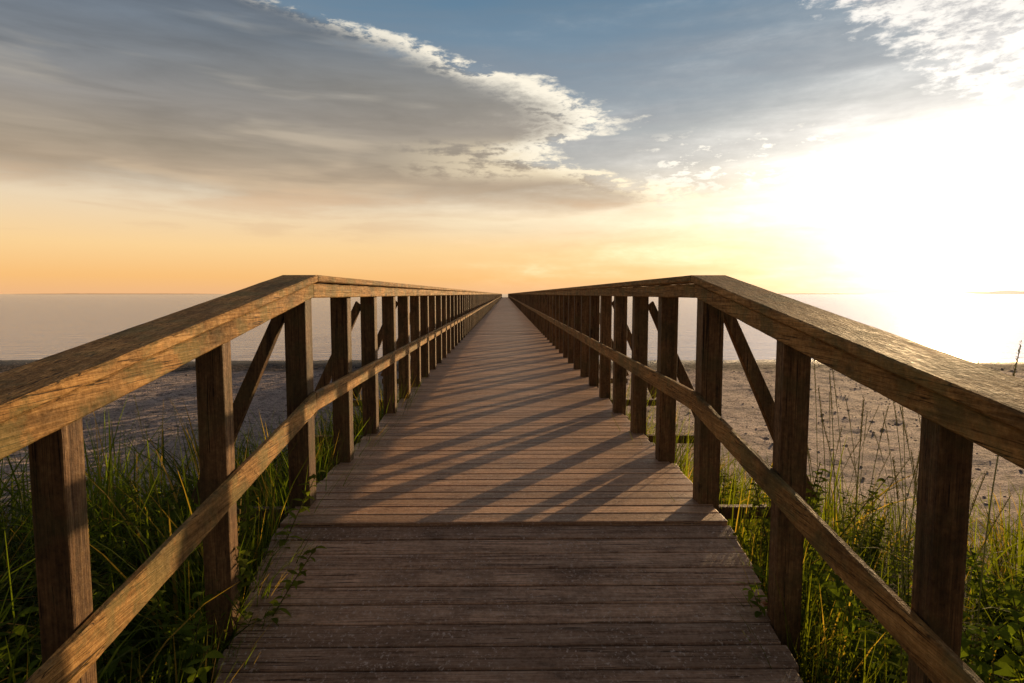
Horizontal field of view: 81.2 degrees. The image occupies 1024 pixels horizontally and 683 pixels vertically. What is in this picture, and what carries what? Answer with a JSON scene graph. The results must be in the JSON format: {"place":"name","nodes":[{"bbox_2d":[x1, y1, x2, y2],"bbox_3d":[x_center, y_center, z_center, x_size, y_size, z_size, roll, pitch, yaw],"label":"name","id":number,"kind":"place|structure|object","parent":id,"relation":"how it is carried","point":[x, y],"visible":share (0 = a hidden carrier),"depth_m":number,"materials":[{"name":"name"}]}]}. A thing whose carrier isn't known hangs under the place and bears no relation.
{"place":"outdoors","nodes":[
{"label":"outdoors","id":0,"kind":"place"},
{"bbox_2d":[0,359,1023,682],"bbox_3d":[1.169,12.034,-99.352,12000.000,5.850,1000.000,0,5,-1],"label":"ground","id":1,"kind":"structure","parent":0,"point":[738,417],"depth_m":8.94,"materials":[{"name":"beige sand"}]},
{"bbox_2d":[0,606,38,682],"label":"leafy weed","id":2,"kind":"object","parent":1,"relation":"on","point":[18,629],"visible":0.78,"depth_m":1.79,"materials":[{"name":"green plant"}]},
{"bbox_2d":[13,452,29,559],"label":"grass stalk","id":3,"kind":"object","parent":1,"relation":"on","point":[20,490],"depth_m":3.16,"materials":[{"name":"plant"}]},
{"bbox_2d":[1,589,105,679],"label":"leafy weed","id":4,"kind":"object","parent":1,"relation":"on","point":[39,652],"visible":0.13,"depth_m":1.96,"materials":[{"name":"green plant"}]},
{"bbox_2d":[0,595,109,682],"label":"leafy weed","id":5,"kind":"object","parent":1,"relation":"on","point":[3,664],"visible":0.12,"depth_m":1.75,"materials":[{"name":"green plant"}]},
{"bbox_2d":[21,533,124,669],"bbox_3d":[-1.695,1.129,2.357,0.199,0.756,0.539,-1,5,-16],"label":"leafy weed","id":6,"kind":"object","parent":1,"relation":"on","point":[98,586],"visible":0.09,"depth_m":2.36,"materials":[{"name":"green plant"}]},
{"bbox_2d":[20,588,217,682],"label":"leafy weed","id":7,"kind":"object","parent":1,"relation":"on","point":[199,633],"visible":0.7,"depth_m":1.87,"materials":[{"name":"green plant"}]},
{"bbox_2d":[87,480,161,639],"bbox_3d":[-1.818,1.078,2.836,0.202,0.842,0.621,-4,0,7],"label":"leafy weed","id":8,"kind":"object","parent":1,"relation":"on","point":[103,536],"visible":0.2,"depth_m":2.83,"materials":[{"name":"green plant"}]},
{"bbox_2d":[134,394,159,522],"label":"grass stalk","id":9,"kind":"object","parent":1,"relation":"on","point":[145,444],"depth_m":3.83,"materials":[{"name":"plant"}]},
{"bbox_2d":[152,489,204,603],"bbox_3d":[-1.507,1.115,2.734,0.485,0.778,0.428,1,5,14],"label":"leafy weed","id":10,"kind":"object","parent":1,"relation":"on","point":[175,514],"visible":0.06,"depth_m":2.84,"materials":[{"name":"green plant"}]},
{"bbox_2d":[182,645,224,682],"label":"leafy weed","id":11,"kind":"object","parent":1,"relation":"on","point":[201,673],"visible":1,"depth_m":1.69,"materials":[{"name":"green plant"}]},
{"bbox_2d":[0,373,426,682],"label":"grass","id":12,"kind":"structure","parent":1,"relation":"on","point":[272,485],"depth_m":2.83,"materials":[{"name":"green plant"}]},
{"bbox_2d":[144,544,326,682],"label":"leafy weed","id":13,"kind":"object","parent":1,"relation":"on","point":[243,563],"visible":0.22,"depth_m":2.10,"materials":[{"name":"green plant"}]},
{"bbox_2d":[161,470,325,610],"bbox_3d":[-1.060,1.034,2.451,0.690,0.934,0.224,-6,10,-38],"label":"leafy weed","id":14,"kind":"object","parent":1,"relation":"on","point":[243,529],"visible":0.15,"depth_m":2.44,"materials":[{"name":"green plant"}]},
{"bbox_2d":[0,361,1022,520],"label":"pebbles","id":15,"kind":"object","parent":1,"relation":"on","point":[767,438],"visible":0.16,"depth_m":9.81,"materials":[{"name":"grey stone"}]},
{"bbox_2d":[0,275,1023,682],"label":"pier","id":16,"kind":"structure","parent":1,"relation":"on","point":[516,505],"depth_m":2.23,"materials":[{"name":"brown wood"}]},
{"bbox_2d":[719,479,741,530],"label":"leafy weed","id":17,"kind":"object","parent":1,"relation":"on","point":[736,489],"visible":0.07,"depth_m":3.42,"materials":[{"name":"green plant"}]},
{"bbox_2d":[719,469,760,531],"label":"leafy weed","id":18,"kind":"object","parent":1,"relation":"on","point":[724,485],"visible":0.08,"depth_m":3.36,"materials":[{"name":"green plant"}]},
{"bbox_2d":[728,498,769,581],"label":"leafy weed","id":19,"kind":"object","parent":1,"relation":"on","point":[745,542],"visible":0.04,"depth_m":2.94,"materials":[{"name":"green plant"}]},
{"bbox_2d":[733,532,767,590],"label":"leafy weed","id":20,"kind":"object","parent":1,"relation":"on","point":[737,533],"visible":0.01,"depth_m":2.59,"materials":[{"name":"green plant"}]},
{"bbox_2d":[748,465,771,560],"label":"leafy weed","id":21,"kind":"object","parent":1,"relation":"on","point":[767,527],"visible":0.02,"depth_m":3.26,"materials":[{"name":"green plant"}]},
{"bbox_2d":[741,548,825,682],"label":"leafy weed","id":22,"kind":"object","parent":1,"relation":"on","point":[750,595],"visible":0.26,"depth_m":2.24,"materials":[{"name":"green plant"}]},
{"bbox_2d":[759,486,828,549],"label":"leafy weed","id":23,"kind":"object","parent":1,"relation":"on","point":[815,506],"visible":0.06,"depth_m":3.47,"materials":[{"name":"green plant"}]},
{"bbox_2d":[808,448,821,557],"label":"grass stalk","id":24,"kind":"object","parent":1,"relation":"on","point":[812,473],"depth_m":3.41,"materials":[{"name":"plant"}]},
{"bbox_2d":[813,360,817,513],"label":"grass stalk","id":25,"kind":"object","parent":1,"relation":"on","point":[816,424],"depth_m":3.30,"materials":[{"name":"green plant"}]},
{"bbox_2d":[742,462,894,585],"bbox_3d":[1.377,1.034,2.774,0.701,0.950,0.228,6,5,7],"label":"leafy weed","id":26,"kind":"object","parent":1,"relation":"on","point":[812,500],"visible":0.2,"depth_m":2.76,"materials":[{"name":"green plant"}]},
{"bbox_2d":[818,386,825,521],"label":"grass stalk","id":27,"kind":"object","parent":1,"relation":"on","point":[824,455],"depth_m":3.29,"materials":[{"name":"green plant"}]},
{"bbox_2d":[802,555,841,658],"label":"leafy weed","id":28,"kind":"object","parent":1,"relation":"on","point":[813,580],"visible":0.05,"depth_m":2.48,"materials":[{"name":"green plant"}]},
{"bbox_2d":[827,393,830,565],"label":"grass stalk","id":29,"kind":"object","parent":1,"relation":"on","point":[829,476],"depth_m":3.79,"materials":[{"name":"plant"}]},
{"bbox_2d":[803,544,859,652],"bbox_3d":[1.488,1.203,2.860,0.304,0.617,0.572,10,11,66],"label":"leafy weed","id":30,"kind":"object","parent":1,"relation":"on","point":[821,566],"visible":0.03,"depth_m":2.77,"materials":[{"name":"green plant"}]},
{"bbox_2d":[829,373,834,579],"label":"grass stalk","id":31,"kind":"object","parent":1,"relation":"on","point":[831,399],"depth_m":3.50,"materials":[{"name":"plant"}]},
{"bbox_2d":[824,426,842,519],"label":"grass stalk","id":32,"kind":"object","parent":1,"relation":"on","point":[834,460],"depth_m":3.88,"materials":[{"name":"green plant"}]},
{"bbox_2d":[820,411,852,605],"bbox_3d":[1.479,0.907,2.716,0.235,1.205,0.019,-1,5,-10],"label":"grass stalk","id":33,"kind":"object","parent":1,"relation":"on","point":[836,482],"depth_m":2.69,"materials":[{"name":"green plant"}]},
{"bbox_2d":[832,369,843,536],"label":"grass stalk","id":34,"kind":"object","parent":1,"relation":"on","point":[840,445],"depth_m":3.51,"materials":[{"name":"plant"}]},
{"bbox_2d":[817,651,860,682],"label":"leafy weed","id":35,"kind":"object","parent":1,"relation":"on","point":[836,660],"visible":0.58,"depth_m":1.96,"materials":[{"name":"green plant"}]},
{"bbox_2d":[824,440,859,520],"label":"grass stalk","id":36,"kind":"object","parent":1,"relation":"on","point":[842,470],"depth_m":3.75,"materials":[{"name":"green plant"}]},
{"bbox_2d":[846,399,856,531],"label":"grass stalk","id":37,"kind":"object","parent":1,"relation":"on","point":[853,451],"depth_m":3.89,"materials":[{"name":"plant"}]},
{"bbox_2d":[849,397,864,593],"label":"grass stalk","id":38,"kind":"object","parent":1,"relation":"on","point":[861,425],"depth_m":2.65,"materials":[{"name":"green plant"}]},
{"bbox_2d":[810,572,904,680],"bbox_3d":[1.356,1.189,2.270,0.305,0.636,0.451,-25,26,-79],"label":"leafy weed","id":39,"kind":"object","parent":1,"relation":"on","point":[826,593],"visible":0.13,"depth_m":2.26,"materials":[{"name":"green plant"}]},
{"bbox_2d":[846,444,871,568],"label":"grass stalk","id":40,"kind":"object","parent":1,"relation":"on","point":[862,499],"depth_m":3.24,"materials":[{"name":"green plant"}]},
{"bbox_2d":[839,405,879,533],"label":"grass stalk","id":41,"kind":"object","parent":1,"relation":"on","point":[858,456],"depth_m":3.87,"materials":[{"name":"green plant"}]},
{"bbox_2d":[856,413,866,541],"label":"grass stalk","id":42,"kind":"object","parent":1,"relation":"on","point":[861,471],"depth_m":3.63,"materials":[{"name":"green plant"}]},
{"bbox_2d":[856,498,876,552],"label":"grass stalk","id":43,"kind":"object","parent":1,"relation":"on","point":[865,524],"depth_m":2.83,"materials":[{"name":"green plant"}]},
{"bbox_2d":[838,486,895,575],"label":"leafy weed","id":44,"kind":"object","parent":1,"relation":"on","point":[876,544],"visible":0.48,"depth_m":3.42,"materials":[{"name":"green plant"}]},
{"bbox_2d":[845,532,900,619],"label":"leafy weed","id":45,"kind":"object","parent":1,"relation":"on","point":[871,566],"visible":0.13,"depth_m":3.14,"materials":[{"name":"green plant"}]},
{"bbox_2d":[855,450,891,550],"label":"grass stalk","id":46,"kind":"object","parent":1,"relation":"on","point":[874,487],"depth_m":3.42,"materials":[{"name":"green plant"}]},
{"bbox_2d":[860,403,888,557],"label":"grass stalk","id":47,"kind":"object","parent":1,"relation":"on","point":[883,424],"depth_m":3.05,"materials":[{"name":"green plant"}]},
{"bbox_2d":[856,456,911,553],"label":"grass stalk","id":48,"kind":"object","parent":1,"relation":"on","point":[902,467],"depth_m":2.83,"materials":[{"name":"green plant"}]},
{"bbox_2d":[873,431,894,557],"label":"grass stalk","id":49,"kind":"object","parent":1,"relation":"on","point":[888,483],"depth_m":3.81,"materials":[{"name":"plant"}]},
{"bbox_2d":[882,411,896,588],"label":"grass stalk","id":50,"kind":"object","parent":1,"relation":"on","point":[893,486],"depth_m":3.26,"materials":[{"name":"plant"}]},
{"bbox_2d":[879,636,907,682],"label":"leafy weed","id":51,"kind":"object","parent":1,"relation":"on","point":[900,655],"visible":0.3,"depth_m":1.68,"materials":[{"name":"green plant"}]},
{"bbox_2d":[891,455,902,599],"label":"grass stalk","id":52,"kind":"object","parent":1,"relation":"on","point":[895,477],"depth_m":2.33,"materials":[{"name":"green plant"}]},
{"bbox_2d":[884,528,913,607],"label":"leafy weed","id":53,"kind":"object","parent":1,"relation":"on","point":[909,598],"visible":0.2,"depth_m":2.58,"materials":[{"name":"green plant"}]},
{"bbox_2d":[893,401,904,569],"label":"grass stalk","id":54,"kind":"object","parent":1,"relation":"on","point":[902,479],"depth_m":3.10,"materials":[{"name":"green plant"}]},
{"bbox_2d":[902,406,905,581],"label":"grass stalk","id":55,"kind":"object","parent":1,"relation":"on","point":[905,488],"depth_m":3.40,"materials":[{"name":"plant"}]},
{"bbox_2d":[889,460,918,584],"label":"grass stalk","id":56,"kind":"object","parent":1,"relation":"on","point":[902,514],"depth_m":3.23,"materials":[{"name":"green plant"}]},
{"bbox_2d":[899,404,916,499],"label":"grass stalk","id":57,"kind":"object","parent":1,"relation":"on","point":[908,447],"depth_m":2.86,"materials":[{"name":"plant"}]},
{"bbox_2d":[904,478,917,577],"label":"grass stalk","id":58,"kind":"object","parent":1,"relation":"on","point":[910,524],"depth_m":3.62,"materials":[{"name":"green plant"}]},
{"bbox_2d":[904,449,918,602],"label":"grass stalk","id":59,"kind":"object","parent":1,"relation":"on","point":[915,482],"depth_m":2.40,"materials":[{"name":"green plant"}]},
{"bbox_2d":[910,450,917,492],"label":"grass stalk","id":60,"kind":"object","parent":1,"relation":"on","point":[913,464],"depth_m":2.73,"materials":[{"name":"green plant"}]},
{"bbox_2d":[824,571,1014,682],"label":"leafy weed","id":61,"kind":"object","parent":1,"relation":"on","point":[841,598],"visible":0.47,"depth_m":2.01,"materials":[{"name":"green plant"}]},
{"bbox_2d":[969,471,985,517],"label":"grass stalk","id":62,"kind":"object","parent":1,"relation":"on","point":[979,487],"depth_m":2.35,"materials":[{"name":"green plant"}]},
{"bbox_2d":[964,493,1012,592],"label":"grass stalk","id":63,"kind":"object","parent":1,"relation":"on","point":[1005,503],"depth_m":2.20,"materials":[{"name":"green plant"}]},
{"bbox_2d":[967,628,1015,682],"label":"leafy weed","id":64,"kind":"object","parent":1,"relation":"on","point":[981,672],"visible":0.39,"depth_m":1.75,"materials":[{"name":"green plant"}]},
{"bbox_2d":[960,581,1023,682],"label":"leafy weed","id":65,"kind":"object","parent":1,"relation":"on","point":[1015,596],"visible":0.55,"depth_m":1.84,"materials":[{"name":"green plant"}]},
{"bbox_2d":[965,548,1023,678],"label":"leafy weed","id":66,"kind":"object","parent":1,"relation":"on","point":[984,593],"visible":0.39,"depth_m":2.61,"materials":[{"name":"green plant"}]},
{"bbox_2d":[975,340,1022,659],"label":"grass stalk","id":67,"kind":"object","parent":1,"relation":"on","point":[1015,365],"depth_m":2.23,"materials":[{"name":"green plant"}]},
{"bbox_2d":[998,596,1023,657],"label":"leafy weed","id":68,"kind":"object","parent":1,"relation":"on","point":[1004,601],"visible":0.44,"depth_m":2.06,"materials":[{"name":"green plant"}]},
{"bbox_2d":[0,294,1023,360],"bbox_3d":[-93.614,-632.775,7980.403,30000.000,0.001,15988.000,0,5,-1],"label":"water","id":69,"kind":"structure","parent":0,"point":[962,326],"depth_m":50.05,"materials":[{"name":"white liquid"}]},
{"bbox_2d":[0,0,1023,293],"label":"sky","id":70,"kind":"structure","parent":0,"point":[147,146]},
{"bbox_2d":[611,378,1023,682],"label":"grass","id":71,"kind":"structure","parent":0,"point":[1008,566],"depth_m":3.02,"materials":[{"name":"green plant"}]},
{"bbox_2d":[955,291,1023,293],"bbox_3d":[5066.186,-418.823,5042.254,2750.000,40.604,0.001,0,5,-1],"label":"headland","id":72,"kind":"structure","parent":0,"point":[1008,292],"depth_m":5031.37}
]}

